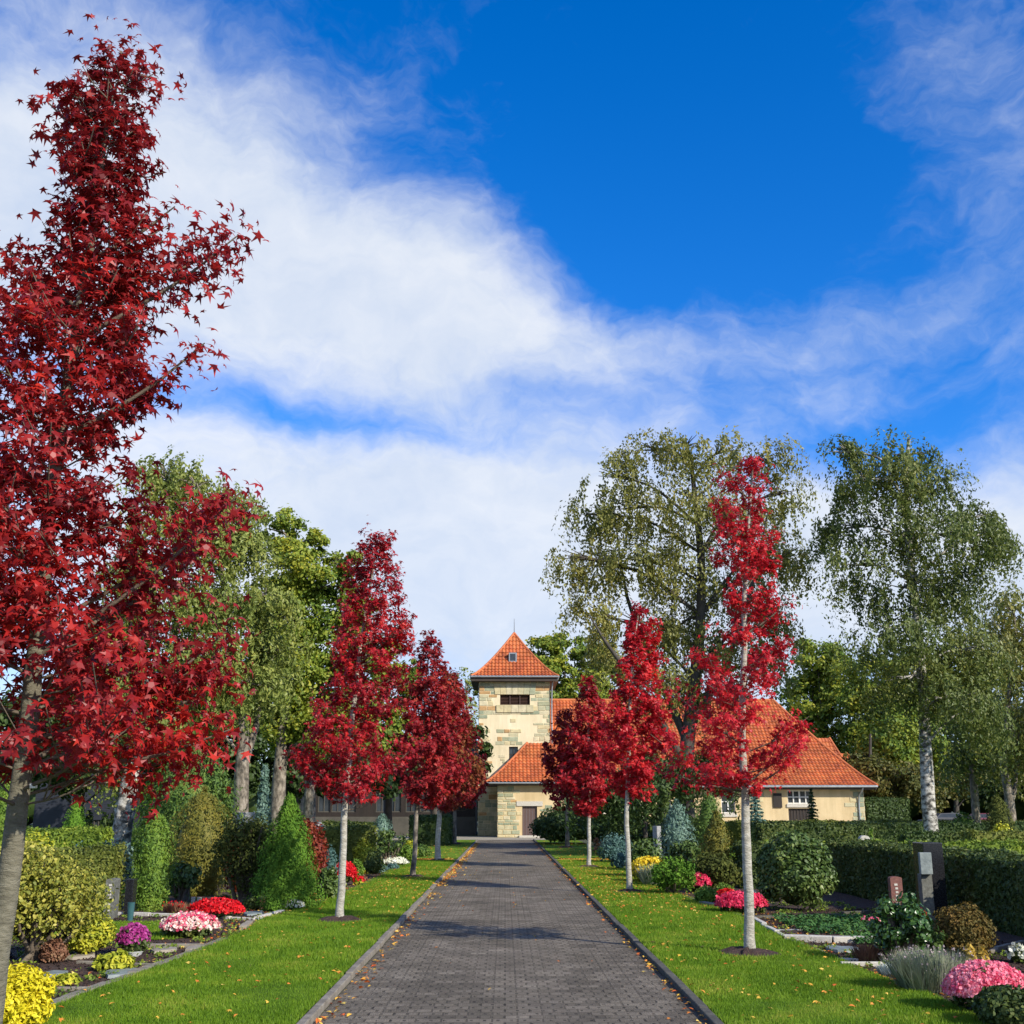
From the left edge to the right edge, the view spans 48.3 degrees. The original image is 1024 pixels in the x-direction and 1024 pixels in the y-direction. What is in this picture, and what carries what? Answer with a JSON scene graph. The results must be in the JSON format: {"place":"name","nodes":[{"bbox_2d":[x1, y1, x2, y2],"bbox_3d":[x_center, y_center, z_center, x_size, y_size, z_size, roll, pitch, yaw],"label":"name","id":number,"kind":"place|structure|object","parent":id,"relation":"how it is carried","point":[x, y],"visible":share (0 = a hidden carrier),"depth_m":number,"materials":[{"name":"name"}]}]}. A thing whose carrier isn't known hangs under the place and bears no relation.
{"place":"outdoors","nodes":[
{"label":"outdoors","id":0,"kind":"place"},
{"bbox_2d":[17,923,179,939],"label":"grave lawn","id":1,"kind":"structure","parent":0,"point":[154,936],"depth_m":14.50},
{"bbox_2d":[121,861,139,892],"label":"grave plots","id":2,"kind":"object","parent":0,"point":[123,890],"depth_m":29.84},
{"bbox_2d":[0,824,113,847],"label":"hedge","id":3,"kind":"object","parent":2,"relation":"on","point":[87,835],"visible":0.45,"depth_m":25.27,"materials":[{"name":"green plant"}]},
{"bbox_2d":[0,685,180,824],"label":"evergreen tree","id":4,"kind":"object","parent":2,"relation":"on","point":[5,721],"visible":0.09,"depth_m":50.20,"materials":[{"name":"green plant"}]},
{"bbox_2d":[66,677,192,881],"bbox_3d":[-9.177,6.172,27.168,3.039,5.059,2.449,0,-15,0],"label":"leaning birch","id":5,"kind":"object","parent":2,"relation":"on","point":[122,828],"visible":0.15,"depth_m":26.91,"materials":[{"name":"white plant"}]},
{"bbox_2d":[58,444,313,823],"bbox_3d":[-11.363,4.700,39.964,8.781,14.363,5.679,4,-15,-14],"label":"birch tree","id":6,"kind":"object","parent":2,"relation":"on","point":[264,657],"visible":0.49,"depth_m":39.98,"materials":[{"name":"green plant"}]},
{"bbox_2d":[234,503,386,831],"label":"lime tree","id":7,"kind":"object","parent":2,"relation":"on","point":[302,574],"visible":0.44,"depth_m":45.61,"materials":[{"name":"green plant"}]},
{"bbox_2d":[261,709,367,825],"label":"lime tree","id":8,"kind":"object","parent":2,"relation":"on","point":[309,810],"visible":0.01,"depth_m":55.97,"materials":[{"name":"green plant"}]},
{"bbox_2d":[295,741,477,834],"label":"house","id":9,"kind":"structure","parent":0,"point":[466,820],"depth_m":77.33,"materials":[{"name":"grey wood"}]},
{"bbox_2d":[417,840,474,858],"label":"lawn","id":10,"kind":"structure","parent":0,"point":[455,853],"depth_m":47.16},
{"bbox_2d":[446,712,489,842],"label":"sweetgum tree","id":11,"kind":"object","parent":10,"relation":"on","point":[471,806],"visible":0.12,"depth_m":55.89,"materials":[{"name":"red plant"}]},
{"bbox_2d":[13,858,989,1023],"bbox_3d":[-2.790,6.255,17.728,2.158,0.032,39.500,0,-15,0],"label":"lawn","id":12,"kind":"structure","parent":0,"point":[243,989],"depth_m":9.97,"materials":[{"name":"plant"}]},
{"bbox_2d":[3,963,57,1023],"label":"golden cypress","id":13,"kind":"object","parent":12,"relation":"on","point":[29,992],"visible":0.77,"depth_m":8.53,"materials":[{"name":"plant"}]},
{"bbox_2d":[0,13,268,1023],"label":"sweetgum tree","id":14,"kind":"object","parent":12,"relation":"on","point":[84,737],"visible":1,"depth_m":6.12,"materials":[{"name":"red plant"}]},
{"bbox_2d":[316,865,337,897],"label":"round shrub","id":15,"kind":"object","parent":12,"relation":"on","point":[329,878],"visible":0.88,"depth_m":20.84,"materials":[{"name":"green plant"}]},
{"bbox_2d":[278,523,423,916],"bbox_3d":[-2.444,3.065,17.551,1.871,6.154,1.765,11,-18,-37],"label":"sweetgum tree","id":16,"kind":"object","parent":12,"relation":"on","point":[351,662],"visible":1,"depth_m":17.47,"materials":[{"name":"red plant"}]},
{"bbox_2d":[392,629,472,874],"bbox_3d":[-1.912,5.891,28.271,2.111,6.112,2.208,0,-15,0],"label":"sweetgum tree","id":17,"kind":"object","parent":12,"relation":"on","point":[426,687],"visible":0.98,"depth_m":28.23,"materials":[{"name":"red plant"}]},
{"bbox_2d":[422,666,489,859],"bbox_3d":[-1.964,8.184,37.458,2.372,6.325,2.105,-9,-17,30],"label":"sweetgum tree","id":18,"kind":"object","parent":12,"relation":"on","point":[452,802],"visible":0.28,"depth_m":37.37,"materials":[{"name":"red plant"}]},
{"bbox_2d":[313,840,708,1023],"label":"path","id":19,"kind":"structure","parent":0,"point":[594,974],"depth_m":12.29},
{"bbox_2d":[57,841,957,1023],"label":"fallen leaves","id":20,"kind":"object","parent":19,"relation":"on","point":[438,884],"visible":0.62,"depth_m":17.11,"materials":[{"name":"orange plant"}]},
{"bbox_2d":[0,0,1023,760],"label":"sky","id":21,"kind":"structure","parent":0,"point":[511,241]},
{"bbox_2d":[470,631,559,835],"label":"tower","id":22,"kind":"structure","parent":0,"point":[514,679],"depth_m":76.11,"materials":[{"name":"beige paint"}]},
{"bbox_2d":[27,812,1020,1021],"bbox_3d":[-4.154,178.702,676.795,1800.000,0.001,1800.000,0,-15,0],"label":"ground","id":23,"kind":"structure","parent":0,"point":[584,841],"depth_m":35.45,"materials":[{"name":"green plant"}]},
{"bbox_2d":[0,841,128,913],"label":"hedge","id":24,"kind":"object","parent":23,"relation":"on","point":[112,858],"visible":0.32,"depth_m":18.49,"materials":[{"name":"green plant"}]},
{"bbox_2d":[33,747,151,828],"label":"house","id":25,"kind":"structure","parent":23,"relation":"on","point":[51,813],"depth_m":57.95,"materials":[{"name":"stone"}]},
{"bbox_2d":[131,731,247,878],"bbox_3d":[-7.327,6.735,26.110,2.519,3.505,2.346,-9,-17,30],"label":"spruce","id":26,"kind":"object","parent":23,"relation":"on","point":[169,808],"visible":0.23,"depth_m":25.75,"materials":[{"name":"plant"}]},
{"bbox_2d":[9,873,381,999],"bbox_3d":[-5.077,7.155,21.093,3.570,0.024,32.564,0,-15,1],"label":"flower bed","id":27,"kind":"object","parent":23,"relation":"on","point":[172,899],"visible":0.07,"depth_m":13.32,"materials":[{"name":"soil"}]},
{"bbox_2d":[38,938,69,962],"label":"shrub","id":28,"kind":"object","parent":27,"relation":"on","point":[53,950],"visible":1,"depth_m":12.25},
{"bbox_2d":[12,840,123,962],"bbox_3d":[-5.202,4.293,12.578,1.517,1.323,1.570,-9,-17,30],"label":"azalea","id":29,"kind":"object","parent":27,"relation":"on","point":[67,890],"visible":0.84,"depth_m":12.40,"materials":[{"name":"yellow plant"}]},
{"bbox_2d":[59,907,117,954],"bbox_3d":[-4.837,4.745,12.938,0.615,0.500,0.610,14,-20,-42],"label":"shrub","id":30,"kind":"object","parent":27,"relation":"on","point":[98,935],"visible":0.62,"depth_m":12.80,"materials":[{"name":"plant"}]},
{"bbox_2d":[91,948,135,970],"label":"leafy plant","id":31,"kind":"object","parent":27,"relation":"on","point":[120,958],"visible":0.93,"depth_m":11.61,"materials":[{"name":"plant"}]},
{"bbox_2d":[128,951,142,956],"bbox_3d":[-4.295,5.014,12.949,0.216,0.052,0.216,0,-15,0],"label":"flower pot","id":32,"kind":"object","parent":27,"relation":"on","point":[134,953],"visible":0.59,"depth_m":12.88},
{"bbox_2d":[114,922,151,951],"bbox_3d":[-4.326,4.867,13.062,0.412,0.345,0.413,0,-15,0],"label":"chrysanthemum","id":33,"kind":"object","parent":32,"relation":"in","point":[132,936],"visible":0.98,"depth_m":12.97,"materials":[{"name":"purple plant"}]},
{"bbox_2d":[51,938,222,1003],"bbox_3d":[-3.763,4.532,11.082,0.174,0.080,6.786,-1,-15,2],"label":"edging","id":34,"kind":"object","parent":27,"relation":"on","point":[67,996],"visible":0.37,"depth_m":11.05,"materials":[{"name":"stone"}]},
{"bbox_2d":[126,813,178,910],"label":"thuja","id":35,"kind":"object","parent":27,"relation":"on","point":[153,881],"visible":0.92,"depth_m":18.77,"materials":[{"name":"plant"}]},
{"bbox_2d":[167,861,204,902],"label":"rhododendron","id":36,"kind":"object","parent":27,"relation":"on","point":[186,880],"visible":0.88,"depth_m":20.49,"materials":[{"name":"green plant"}]},
{"bbox_2d":[158,910,222,937],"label":"begonias","id":37,"kind":"object","parent":27,"relation":"on","point":[194,923],"visible":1,"depth_m":14.61,"materials":[{"name":"pink plant"}]},
{"bbox_2d":[166,784,235,895],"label":"bronze conifer","id":38,"kind":"object","parent":27,"relation":"on","point":[201,821],"visible":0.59,"depth_m":22.02,"materials":[{"name":"plant"}]},
{"bbox_2d":[187,896,245,918],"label":"begonias","id":39,"kind":"object","parent":27,"relation":"on","point":[224,906],"visible":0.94,"depth_m":17.22,"materials":[{"name":"red plant"}]},
{"bbox_2d":[203,811,275,904],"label":"yew","id":40,"kind":"object","parent":27,"relation":"on","point":[249,837],"visible":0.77,"depth_m":19.76,"materials":[{"name":"green plant"}]},
{"bbox_2d":[242,792,327,910],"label":"cypress","id":41,"kind":"object","parent":27,"relation":"on","point":[285,877],"visible":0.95,"depth_m":19.01,"materials":[{"name":"plant"}]},
{"bbox_2d":[301,817,328,889],"bbox_3d":[-4.099,6.732,22.484,0.970,1.399,0.961,0,-15,0],"label":"barberry","id":42,"kind":"object","parent":27,"relation":"on","point":[318,844],"visible":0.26,"depth_m":22.42,"materials":[{"name":"red plant"}]},
{"bbox_2d":[318,823,378,873],"bbox_3d":[-4.353,8.856,30.077,1.644,1.355,0.946,0,-15,0],"label":"hedge","id":43,"kind":"object","parent":27,"relation":"on","point":[357,832],"visible":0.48,"depth_m":29.81,"materials":[{"name":"green plant"}]},
{"bbox_2d":[376,828,408,865],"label":"loose shrub","id":44,"kind":"object","parent":27,"relation":"on","point":[383,848],"visible":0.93,"depth_m":33.45,"materials":[{"name":"green plant"}]},
{"bbox_2d":[9,908,1023,1008],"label":"bark mulch","id":45,"kind":"object","parent":27,"relation":"on","point":[237,926],"visible":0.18,"depth_m":13.96,"materials":[{"name":"soil"}]},
{"bbox_2d":[9,872,1023,1023],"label":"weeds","id":46,"kind":"object","parent":27,"relation":"on","point":[199,939],"visible":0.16,"depth_m":14.28,"materials":[{"name":"green plant"}]},
{"bbox_2d":[252,763,272,847],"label":"silver conifer","id":47,"kind":"object","parent":23,"relation":"on","point":[263,803],"visible":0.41,"depth_m":31.89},
{"bbox_2d":[152,662,406,803],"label":"evergreen tree","id":48,"kind":"object","parent":23,"relation":"on","point":[255,773],"visible":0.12,"depth_m":62.97,"materials":[{"name":"green plant"}]},
{"bbox_2d":[296,839,477,1023],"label":"path kerb","id":49,"kind":"structure","parent":23,"relation":"on","point":[317,1009],"depth_m":11.99,"materials":[{"name":"concrete"}]},
{"bbox_2d":[392,836,545,839],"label":"forecourt","id":50,"kind":"structure","parent":23,"relation":"on","point":[481,838],"depth_m":67.55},
{"bbox_2d":[360,640,428,837],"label":"lime tree","id":51,"kind":"object","parent":50,"relation":"on","point":[396,726],"visible":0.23,"depth_m":69.68,"materials":[{"name":"green plant"}]},
{"bbox_2d":[358,725,493,814],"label":"evergreen tree","id":52,"kind":"object","parent":50,"relation":"on","point":[487,746],"visible":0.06,"depth_m":67.89,"materials":[{"name":"green plant"}]},
{"bbox_2d":[486,742,570,837],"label":"porch","id":53,"kind":"object","parent":50,"relation":"on","point":[523,801],"visible":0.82,"depth_m":70.84,"materials":[{"name":"beige paint"}]},
{"bbox_2d":[27,743,1023,824],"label":"distant wood","id":54,"kind":"object","parent":23,"relation":"on","point":[914,809],"depth_m":115.55,"materials":[{"name":"green plant"}]},
{"bbox_2d":[525,630,622,698],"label":"lime tree","id":55,"kind":"object","parent":23,"relation":"on","point":[554,659],"visible":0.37,"depth_m":102.89,"materials":[{"name":"green plant"}]},
{"bbox_2d":[583,812,639,845],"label":"yew","id":56,"kind":"object","parent":23,"relation":"on","point":[598,831],"visible":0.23,"depth_m":45.62,"materials":[{"name":"green plant"}]},
{"bbox_2d":[533,839,723,1023],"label":"path kerb","id":57,"kind":"structure","parent":23,"relation":"on","point":[696,1003],"depth_m":11.99,"materials":[{"name":"concrete"}]},
{"bbox_2d":[555,745,750,845],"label":"weeping birch tree","id":58,"kind":"object","parent":23,"relation":"on","point":[615,805],"visible":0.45,"depth_m":41.02,"materials":[{"name":"green plant"}]},
{"bbox_2d":[538,422,823,817],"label":"birch tree","id":59,"kind":"object","parent":23,"relation":"on","point":[607,517],"visible":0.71,"depth_m":47.45,"materials":[{"name":"green plant"}]},
{"bbox_2d":[550,699,877,821],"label":"chapel","id":60,"kind":"structure","parent":23,"relation":"on","point":[832,778],"depth_m":74.49,"materials":[{"name":"tile"}]},
{"bbox_2d":[766,634,881,754],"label":"lime tree","id":61,"kind":"object","parent":23,"relation":"on","point":[820,694],"visible":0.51,"depth_m":99.21,"materials":[{"name":"green plant"}]},
{"bbox_2d":[625,862,1023,1009],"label":"flower bed","id":62,"kind":"object","parent":23,"relation":"on","point":[851,900],"visible":0.06,"depth_m":18.71,"materials":[{"name":"soil"}]},
{"bbox_2d":[597,832,632,860],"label":"blue conifer","id":63,"kind":"object","parent":62,"relation":"on","point":[610,845],"visible":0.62,"depth_m":35.33,"materials":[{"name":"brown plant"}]},
{"bbox_2d":[625,838,662,863],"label":"rhododendron","id":64,"kind":"object","parent":62,"relation":"on","point":[644,847],"visible":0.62,"depth_m":27.63,"materials":[{"name":"green plant"}]},
{"bbox_2d":[645,855,700,893],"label":"shrub","id":65,"kind":"object","parent":62,"relation":"on","point":[667,877],"visible":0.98,"depth_m":22.02,"materials":[{"name":"green plant"}]},
{"bbox_2d":[657,799,697,864],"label":"conifer","id":66,"kind":"object","parent":62,"relation":"on","point":[677,820],"visible":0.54,"depth_m":29.75,"materials":[{"name":"plant"}]},
{"bbox_2d":[662,836,704,879],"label":"shrub","id":67,"kind":"object","parent":62,"relation":"on","point":[688,850],"visible":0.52,"depth_m":26.74,"materials":[{"name":"green plant"}]},
{"bbox_2d":[691,793,726,849],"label":"conifer","id":68,"kind":"object","parent":62,"relation":"on","point":[707,807],"visible":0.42,"depth_m":32.72,"materials":[{"name":"green plant"}]},
{"bbox_2d":[686,852,742,889],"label":"dark shrub","id":69,"kind":"object","parent":62,"relation":"on","point":[715,868],"visible":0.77,"depth_m":23.13,"materials":[{"name":"plant"}]},
{"bbox_2d":[698,809,735,864],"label":"golden conifer","id":70,"kind":"object","parent":62,"relation":"on","point":[717,836],"visible":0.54,"depth_m":24.89,"materials":[{"name":"green plant"}]},
{"bbox_2d":[713,890,769,912],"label":"begonias","id":71,"kind":"object","parent":62,"relation":"on","point":[731,900],"visible":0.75,"depth_m":18.03,"materials":[{"name":"pink plant"}]},
{"bbox_2d":[732,839,821,888],"bbox_3d":[5.699,7.513,24.390,1.934,1.085,0.946,0,-15,0],"label":"hedge","id":72,"kind":"object","parent":62,"relation":"on","point":[755,847],"visible":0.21,"depth_m":24.16,"materials":[{"name":"green plant"}]},
{"bbox_2d":[754,828,839,910],"bbox_3d":[4.662,5.915,18.915,1.234,1.304,1.316,10,-18,-33],"label":"rhododendron","id":73,"kind":"object","parent":62,"relation":"on","point":[794,867],"visible":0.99,"depth_m":18.59,"materials":[{"name":"green plant"}]},
{"bbox_2d":[771,912,993,944],"bbox_3d":[4.953,5.642,15.508,2.157,0.127,3.650,0,-15,0],"label":"ground cover","id":74,"kind":"object","parent":62,"relation":"on","point":[834,921],"visible":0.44,"depth_m":15.83,"materials":[{"name":"green plant"}]},
{"bbox_2d":[864,891,943,960],"bbox_3d":[4.175,4.474,12.243,0.682,0.778,0.790,3,-15,-12],"label":"camellia","id":75,"kind":"object","parent":62,"relation":"on","point":[909,930],"visible":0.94,"depth_m":12.15,"materials":[{"name":"green plant"}]},
{"bbox_2d":[917,852,935,919],"bbox_3d":[5.925,5.400,16.336,0.180,1.020,0.230,0,-15,0],"label":"gravestone","id":76,"kind":"object","parent":62,"relation":"on","point":[925,887],"visible":0.75,"depth_m":16.31,"materials":[{"name":"stone"}]},
{"bbox_2d":[912,842,947,920],"bbox_3d":[6.159,5.457,16.803,0.289,1.147,0.450,0,-15,0],"label":"gravestone","id":77,"kind":"object","parent":62,"relation":"on","point":[935,849],"visible":0.52,"depth_m":16.66,"materials":[{"name":"black stone"}]},
{"bbox_2d":[877,944,985,993],"bbox_3d":[3.810,4.158,10.398,1.026,0.417,0.840,0,-15,0],"label":"lavender","id":78,"kind":"object","parent":62,"relation":"on","point":[925,971],"visible":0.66,"depth_m":10.23,"materials":[{"name":"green plant"}]},
{"bbox_2d":[932,901,999,958],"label":"round shrub","id":79,"kind":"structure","parent":62,"relation":"on","point":[961,926],"depth_m":12.49,"materials":[{"name":"plant"}]},
{"bbox_2d":[940,959,1023,1010],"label":"azalea","id":80,"kind":"object","parent":62,"relation":"on","point":[967,981],"visible":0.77,"depth_m":9.16,"materials":[{"name":"pink plant"}]},
{"bbox_2d":[971,984,1023,1023],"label":"boxwood","id":81,"kind":"object","parent":62,"relation":"on","point":[998,1004],"visible":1,"depth_m":8.51,"materials":[{"name":"green plant"}]},
{"bbox_2d":[864,796,911,821],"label":"hedge","id":82,"kind":"object","parent":23,"relation":"on","point":[886,808],"visible":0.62,"depth_m":77.58,"materials":[{"name":"green plant"}]},
{"bbox_2d":[821,647,958,789],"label":"lime tree","id":83,"kind":"object","parent":23,"relation":"on","point":[891,743],"visible":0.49,"depth_m":89.62,"materials":[{"name":"green plant"}]},
{"bbox_2d":[842,734,951,806],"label":"lime tree","id":84,"kind":"object","parent":23,"relation":"on","point":[870,765],"visible":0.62,"depth_m":79.95,"materials":[{"name":"green plant"}]},
{"bbox_2d":[823,837,1023,936],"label":"hedge","id":85,"kind":"object","parent":23,"relation":"on","point":[988,881],"visible":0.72,"depth_m":17.16,"materials":[{"name":"green plant"}]},
{"bbox_2d":[905,764,983,818],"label":"lime tree","id":86,"kind":"object","parent":23,"relation":"on","point":[943,803],"visible":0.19,"depth_m":95.50,"materials":[{"name":"green plant"}]},
{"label":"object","id":87,"kind":"structure","parent":23,"relation":"on","visible":0},
{"bbox_2d":[408,813,453,845],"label":"hedge","id":88,"kind":"object","parent":87,"relation":"on","point":[426,829],"visible":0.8,"depth_m":53.00,"materials":[{"name":"green plant"}]},
{"bbox_2d":[536,840,603,858],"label":"lawn","id":89,"kind":"structure","parent":0,"point":[552,847],"depth_m":47.58,"materials":[{"name":"plant"}]},
{"bbox_2d":[528,807,595,842],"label":"yew","id":90,"kind":"object","parent":89,"relation":"on","point":[546,826],"visible":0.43,"depth_m":54.72,"materials":[{"name":"green plant"}]},
{"bbox_2d":[539,705,586,845],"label":"sweetgum tree","id":91,"kind":"object","parent":89,"relation":"on","point":[560,736],"visible":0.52,"depth_m":50.99,"materials":[{"name":"red plant"}]},
{"bbox_2d":[565,865,978,1023],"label":"lawn","id":92,"kind":"structure","parent":0,"point":[815,1009],"depth_m":9.51,"materials":[{"name":"plant"}]},
{"bbox_2d":[553,675,619,864],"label":"sweetgum tree","id":93,"kind":"object","parent":92,"relation":"on","point":[593,793],"visible":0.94,"depth_m":33.01,"materials":[{"name":"red plant"}]},
{"bbox_2d":[595,600,679,888],"bbox_3d":[2.533,4.694,23.243,1.750,5.884,1.714,0,-15,0],"label":"sweetgum tree","id":94,"kind":"object","parent":92,"relation":"on","point":[627,776],"visible":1,"depth_m":23.33,"materials":[{"name":"red plant"}]},
{"bbox_2d":[650,455,817,948],"bbox_3d":[2.608,2.124,13.621,1.886,5.984,1.659,-5,-15,18],"label":"sweetgum tree","id":95,"kind":"object","parent":92,"relation":"on","point":[744,778],"visible":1,"depth_m":13.64,"materials":[{"name":"red plant"}]},
{"label":"right grave plots","id":96,"kind":"structure","parent":0,"visible":0},
{"bbox_2d":[754,820,877,842],"bbox_3d":[9.575,10.398,35.950,3.838,1.364,0.991,0,-15,0],"label":"hedge","id":97,"kind":"object","parent":96,"relation":"on","point":[819,830],"visible":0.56,"depth_m":35.72,"materials":[{"name":"green plant"}]},
{"bbox_2d":[724,818,1023,844],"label":"hedge","id":98,"kind":"object","parent":96,"relation":"on","point":[733,827],"visible":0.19,"depth_m":54.14,"materials":[{"name":"green plant"}]},
{"bbox_2d":[750,820,1023,842],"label":"hedge","id":99,"kind":"object","parent":96,"relation":"on","point":[889,830],"visible":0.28,"depth_m":44.45,"materials":[{"name":"green plant"}]},
{"bbox_2d":[761,836,1023,853],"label":"hedge","id":100,"kind":"object","parent":96,"relation":"on","point":[1014,844],"visible":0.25,"depth_m":28.45,"materials":[{"name":"green plant"}]},
{"bbox_2d":[790,424,1023,830],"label":"birch tree","id":101,"kind":"object","parent":96,"relation":"on","point":[977,727],"visible":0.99,"depth_m":42.08,"materials":[{"name":"green plant"}]},
{"bbox_2d":[897,828,1023,842],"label":"hedge","id":102,"kind":"object","parent":96,"relation":"on","point":[937,836],"visible":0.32,"depth_m":34.73,"materials":[{"name":"green plant"}]},
{"bbox_2d":[933,608,1023,823],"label":"birch tree","id":103,"kind":"object","parent":96,"relation":"on","point":[973,775],"visible":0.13,"depth_m":54.79,"materials":[{"name":"green plant"}]},
{"bbox_2d":[959,829,1023,841],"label":"hedge","id":104,"kind":"object","parent":96,"relation":"on","point":[967,834],"visible":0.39,"depth_m":31.86,"materials":[{"name":"green plant"}]},
{"bbox_2d":[961,581,1023,821],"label":"birch tree","id":105,"kind":"object","parent":96,"relation":"on","point":[1007,634],"visible":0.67,"depth_m":51.39,"materials":[{"name":"green plant"}]},
{"bbox_2d":[982,793,1017,831],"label":"thuja","id":106,"kind":"object","parent":96,"relation":"on","point":[998,814],"visible":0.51,"depth_m":35.69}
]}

